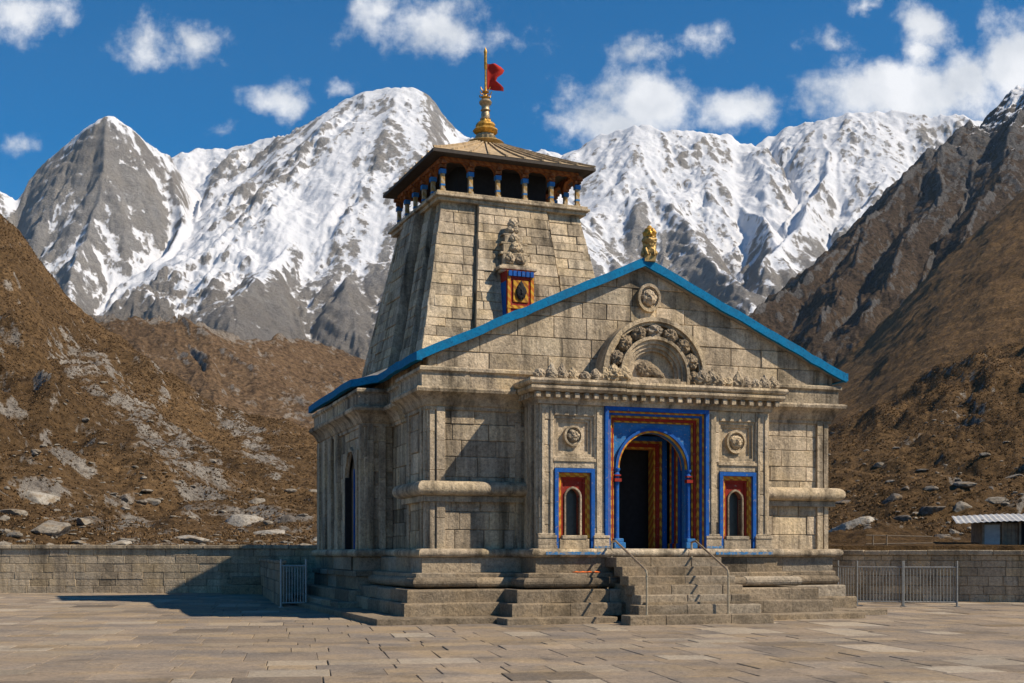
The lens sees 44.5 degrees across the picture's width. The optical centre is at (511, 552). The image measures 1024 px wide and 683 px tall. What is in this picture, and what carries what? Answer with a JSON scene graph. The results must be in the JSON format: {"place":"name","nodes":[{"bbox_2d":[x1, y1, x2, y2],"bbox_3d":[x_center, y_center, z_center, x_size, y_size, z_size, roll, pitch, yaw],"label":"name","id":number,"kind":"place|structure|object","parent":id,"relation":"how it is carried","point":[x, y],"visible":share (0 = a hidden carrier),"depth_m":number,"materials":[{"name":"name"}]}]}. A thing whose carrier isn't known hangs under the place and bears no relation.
{"place":"outdoors","nodes":[
{"label":"outdoors","id":0,"kind":"place"},
{"bbox_2d":[0,213,317,544],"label":"hill","id":1,"kind":"structure","parent":0,"point":[86,468],"depth_m":128.74,"materials":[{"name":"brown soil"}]},
{"bbox_2d":[0,509,27,515],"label":"boulder","id":2,"kind":"object","parent":1,"relation":"on","point":[14,512],"visible":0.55,"depth_m":67.43,"materials":[{"name":"grey stone"}]},
{"bbox_2d":[26,490,59,504],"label":"boulder","id":3,"kind":"object","parent":1,"relation":"on","point":[40,497],"visible":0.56,"depth_m":88.08,"materials":[{"name":"beige stone"}]},
{"bbox_2d":[31,520,71,536],"bbox_3d":[-23.068,-1.032,62.292,2.135,1.238,2.494,0,0,-36],"label":"boulder","id":4,"kind":"object","parent":1,"relation":"on","point":[51,528],"visible":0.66,"depth_m":61.59,"materials":[{"name":"grey stone"}]},
{"bbox_2d":[76,518,92,524],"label":"boulder","id":5,"kind":"object","parent":1,"relation":"on","point":[81,521],"visible":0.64,"depth_m":71.69,"materials":[{"name":"grey stone"}]},
{"bbox_2d":[110,540,131,544],"bbox_3d":[-18.738,-0.291,59.484,1.351,0.653,1.096,0,0,41],"label":"boulder","id":6,"kind":"object","parent":1,"relation":"on","point":[123,542],"visible":0.28,"depth_m":59.18,"materials":[{"name":"grey stone"}]},
{"bbox_2d":[120,495,128,501],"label":"boulder","id":7,"kind":"object","parent":1,"relation":"on","point":[124,498],"visible":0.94,"depth_m":95.06,"materials":[{"name":"grey stone"}]},
{"bbox_2d":[144,498,160,505],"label":"boulder","id":8,"kind":"object","parent":1,"relation":"on","point":[153,501],"visible":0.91,"depth_m":96.39,"materials":[{"name":"grey stone"}]},
{"bbox_2d":[0,378,316,544],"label":"loose stones","id":9,"kind":"object","parent":1,"relation":"on","point":[15,533],"visible":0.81,"depth_m":89.29,"materials":[{"name":"grey stone"}]},
{"bbox_2d":[173,535,209,542],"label":"boulder","id":10,"kind":"object","parent":1,"relation":"on","point":[193,538],"visible":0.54,"depth_m":66.39,"materials":[{"name":"grey stone"}]},
{"bbox_2d":[225,514,263,526],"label":"boulder","id":11,"kind":"object","parent":1,"relation":"on","point":[239,520],"visible":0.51,"depth_m":91.99,"materials":[{"name":"grey stone"}]},
{"bbox_2d":[248,498,264,503],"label":"boulder","id":12,"kind":"object","parent":1,"relation":"on","point":[257,500],"visible":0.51,"depth_m":102.85,"materials":[{"name":"grey stone"}]},
{"bbox_2d":[253,529,284,534],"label":"boulder","id":13,"kind":"object","parent":1,"relation":"on","point":[276,531],"visible":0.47,"depth_m":77.82,"materials":[{"name":"grey stone"}]},
{"bbox_2d":[279,514,296,522],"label":"boulder","id":14,"kind":"object","parent":1,"relation":"on","point":[287,518],"visible":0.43,"depth_m":85.14,"materials":[{"name":"grey stone"}]},
{"bbox_2d":[89,314,365,428],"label":"hill","id":15,"kind":"structure","parent":0,"point":[279,375],"depth_m":662.47,"materials":[{"name":"brown soil"}]},
{"bbox_2d":[117,610,445,682],"bbox_3d":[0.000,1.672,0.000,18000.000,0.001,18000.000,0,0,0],"label":"ground","id":16,"kind":"structure","parent":0,"point":[297,644],"depth_m":21.00,"materials":[{"name":"grey stone"}]},
{"bbox_2d":[0,87,982,359],"bbox_3d":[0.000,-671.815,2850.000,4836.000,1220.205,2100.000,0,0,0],"label":"snow mountains","id":17,"kind":"structure","parent":0,"point":[268,239],"depth_m":2841.53,"materials":[{"name":"white snow"}]},
{"bbox_2d":[0,593,1023,682],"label":"paved court","id":18,"kind":"object","parent":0,"point":[60,638],"visible":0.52,"depth_m":21.87,"materials":[{"name":"grey stone"}]},
{"bbox_2d":[222,576,261,593],"bbox_3d":[-10.650,1.300,50.250,1.900,0.740,0.700,0,0,0],"label":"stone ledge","id":19,"kind":"object","parent":18,"relation":"on","point":[245,585],"visible":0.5,"depth_m":49.90,"materials":[{"name":"grey stone"}]},
{"bbox_2d":[259,559,286,606],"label":"return wall","id":20,"kind":"structure","parent":18,"relation":"on","point":[270,577],"depth_m":42.47,"materials":[{"name":"stone"}]},
{"bbox_2d":[279,559,306,607],"bbox_3d":[-6.624,0.920,37.900,0.870,1.460,0.400,0,0,-15],"label":"gate barrier","id":21,"kind":"object","parent":18,"relation":"on","point":[292,566],"visible":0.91,"depth_m":37.88,"materials":[{"name":"metal"}]},
{"bbox_2d":[0,545,607,592],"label":"boundary wall","id":22,"kind":"structure","parent":18,"relation":"on","point":[119,568],"depth_m":51.60,"materials":[{"name":"stone"}]},
{"bbox_2d":[287,47,886,625],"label":"temple","id":23,"kind":"structure","parent":18,"relation":"on","point":[525,401],"depth_m":32.50,"materials":[{"name":"stone"}]},
{"bbox_2d":[343,447,358,548],"bbox_3d":[-4.538,-1.482,36.871,0.500,3.264,2.000,0,0,-19],"label":"side doorway","id":24,"kind":"structure","parent":23,"relation":"in","point":[347,482],"depth_m":37.42,"materials":[{"name":"stone"}]},
{"bbox_2d":[487,63,503,90],"bbox_3d":[-0.561,-16.090,42.288,0.600,0.979,0.093,0,0,6],"label":"flag","id":25,"kind":"object","parent":23,"relation":"attached to","point":[494,71],"visible":1,"depth_m":42.29,"materials":[{"name":"red fabric"}]},
{"bbox_2d":[554,468,594,548],"bbox_3d":[1.494,-1.105,31.253,1.070,1.990,0.450,0,0,-19],"label":"niche window","id":26,"kind":"structure","parent":23,"relation":"in","point":[574,488],"depth_m":31.19,"materials":[{"name":"multicoloured paint"}]},
{"bbox_2d":[573,571,598,572],"bbox_3d":[1.828,0.463,30.760,0.700,0.037,0.130,0,0,-19],"label":"cloth scrap","id":27,"kind":"object","parent":23,"relation":"on","point":[584,571],"visible":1,"depth_m":30.72,"materials":[{"name":"orange fabric"}]},
{"bbox_2d":[610,540,647,614],"bbox_3d":[2.773,0.562,29.869,0.116,1.776,2.664,0,0,-14],"label":"handrail","id":28,"kind":"object","parent":23,"relation":"on","point":[628,553],"visible":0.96,"depth_m":29.05,"materials":[{"name":"grey metal"}]},
{"bbox_2d":[640,225,657,261],"bbox_3d":[3.587,-8.060,32.625,0.452,0.946,0.471,0,0,-5],"label":"guardian statue","id":29,"kind":"object","parent":23,"relation":"on","point":[649,252],"visible":1,"depth_m":32.48,"materials":[{"name":"gold metal"}]},
{"bbox_2d":[624,436,681,548],"bbox_3d":[3.325,-1.490,32.910,2.230,3.200,1.130,0,0,-19],"label":"inner doorway","id":30,"kind":"structure","parent":23,"relation":"in","point":[656,447],"depth_m":33.28,"materials":[{"name":"multicoloured paint"}]},
{"bbox_2d":[604,406,708,548],"bbox_3d":[3.610,-1.895,32.051,2.910,3.570,0.620,0,0,-19],"label":"doorway","id":31,"kind":"structure","parent":23,"relation":"in","point":[687,430],"depth_m":32.18,"materials":[{"name":"blue paint"}]},
{"bbox_2d":[691,540,730,613],"bbox_3d":[4.814,0.562,30.573,0.118,1.776,2.679,0,0,-12],"label":"handrail","id":32,"kind":"object","parent":23,"relation":"on","point":[711,555],"visible":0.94,"depth_m":29.63,"materials":[{"name":"grey metal"}]},
{"bbox_2d":[718,472,755,548],"bbox_3d":[5.816,-1.105,32.741,1.070,1.990,0.450,0,0,-19],"label":"niche window","id":33,"kind":"structure","parent":23,"relation":"in","point":[737,490],"depth_m":32.69,"materials":[{"name":"multicoloured paint"}]},
{"bbox_2d":[837,560,862,605],"bbox_3d":[10.661,0.945,39.800,0.400,1.410,1.726,0,0,-5],"label":"railing panel","id":34,"kind":"object","parent":18,"relation":"on","point":[848,567],"visible":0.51,"depth_m":39.68,"materials":[{"name":"grey metal"}]},
{"bbox_2d":[856,561,904,606],"bbox_3d":[11.398,0.945,38.750,1.476,1.410,0.400,0,0,13],"label":"railing panel","id":35,"kind":"object","parent":18,"relation":"on","point":[879,567],"visible":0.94,"depth_m":38.74,"materials":[{"name":"grey metal"}]},
{"bbox_2d":[833,550,1023,602],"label":"boundary wall","id":36,"kind":"structure","parent":18,"relation":"on","point":[990,575],"depth_m":42.57,"materials":[{"name":"stone"}]},
{"bbox_2d":[903,561,960,606],"bbox_3d":[12.880,0.945,38.500,1.714,1.410,0.400,0,0,7],"label":"railing panel","id":37,"kind":"object","parent":18,"relation":"on","point":[930,601],"visible":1,"depth_m":38.49,"materials":[{"name":"grey metal"}]},
{"bbox_2d":[0,0,1023,199],"label":"sky","id":38,"kind":"structure","parent":0,"point":[185,75],"materials":[{"name":"blue"}]},
{"bbox_2d":[749,85,1023,365],"bbox_3d":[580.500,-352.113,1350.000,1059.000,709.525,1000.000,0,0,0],"label":"dark mountain","id":39,"kind":"structure","parent":0,"point":[905,235],"depth_m":1330.31,"materials":[{"name":"grey stone"}]},
{"bbox_2d":[828,191,1023,536],"bbox_3d":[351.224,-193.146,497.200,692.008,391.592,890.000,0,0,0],"label":"hill","id":40,"kind":"structure","parent":0,"point":[964,299],"depth_m":296.46,"materials":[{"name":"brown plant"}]},
{"bbox_2d":[835,500,850,503],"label":"boulder","id":41,"kind":"object","parent":40,"relation":"on","point":[842,502],"visible":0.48,"depth_m":77.25,"materials":[{"name":"grey stone"}]},
{"bbox_2d":[828,516,873,531],"bbox_3d":[17.409,-0.868,64.508,2.895,2.079,1.867,0,0,43],"label":"boulder","id":42,"kind":"object","parent":40,"relation":"on","point":[852,524],"visible":0.24,"depth_m":63.86,"materials":[{"name":"grey stone"}]},
{"bbox_2d":[873,462,883,467],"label":"boulder","id":43,"kind":"object","parent":40,"relation":"on","point":[879,464],"visible":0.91,"depth_m":123.54,"materials":[{"name":"grey stone"}]},
{"bbox_2d":[882,493,901,503],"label":"boulder","id":44,"kind":"object","parent":40,"relation":"on","point":[892,497],"visible":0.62,"depth_m":72.36,"materials":[{"name":"grey stone"}]},
{"bbox_2d":[893,515,912,520],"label":"boulder","id":45,"kind":"object","parent":40,"relation":"on","point":[904,518],"visible":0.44,"depth_m":66.12,"materials":[{"name":"grey stone"}]},
{"bbox_2d":[828,396,1023,535],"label":"rocks","id":46,"kind":"object","parent":40,"relation":"on","point":[993,500],"visible":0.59,"depth_m":72.45,"materials":[{"name":"grey stone"}]},
{"bbox_2d":[919,506,945,514],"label":"boulder","id":47,"kind":"object","parent":40,"relation":"on","point":[924,510],"visible":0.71,"depth_m":66.42,"materials":[{"name":"grey stone"}]},
{"bbox_2d":[934,534,950,537],"bbox_3d":[18.347,-0.539,53.325,1.108,0.550,0.986,1,7,-5],"label":"boulder","id":48,"kind":"object","parent":40,"relation":"on","point":[941,535],"visible":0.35,"depth_m":53.01,"materials":[{"name":"grey stone"}]},
{"bbox_2d":[949,529,959,533],"bbox_3d":[19.410,-0.782,54.471,0.637,0.567,0.643,0,0,41],"label":"boulder","id":49,"kind":"object","parent":40,"relation":"on","point":[952,531],"visible":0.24,"depth_m":54.34,"materials":[{"name":"grey stone"}]},
{"bbox_2d":[953,501,971,511],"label":"boulder","id":50,"kind":"object","parent":40,"relation":"on","point":[960,506],"visible":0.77,"depth_m":66.57,"materials":[{"name":"grey stone"}]},
{"bbox_2d":[1006,474,1023,478],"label":"boulder","id":51,"kind":"object","parent":40,"relation":"on","point":[1012,476],"visible":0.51,"depth_m":81.18,"materials":[{"name":"grey stone"}]},
{"bbox_2d":[828,522,1023,550],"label":"terrace","id":52,"kind":"structure","parent":0,"point":[850,540],"depth_m":49.10,"materials":[{"name":"brown earth"},{"name":"rock"}]},
{"bbox_2d":[866,535,932,544],"bbox_3d":[14.145,-0.360,45.615,2.451,0.621,0.056,0,0,-1],"label":"pole fence","id":53,"kind":"object","parent":52,"relation":"on","point":[873,543],"visible":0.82,"depth_m":45.60,"materials":[{"name":"brown wood"}]},
{"bbox_2d":[952,513,1023,544],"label":"hut","id":54,"kind":"object","parent":52,"relation":"on","point":[999,529],"visible":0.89,"depth_m":46.42,"materials":[{"name":"white metal"}]},
{"bbox_2d":[985,525,999,544],"bbox_3d":[17.827,-0.575,46.437,0.550,0.950,0.050,0,0,8],"label":"door","id":55,"kind":"structure","parent":54,"relation":"in","point":[992,532],"depth_m":46.41,"materials":[{"name":"blue metal"}]}
]}

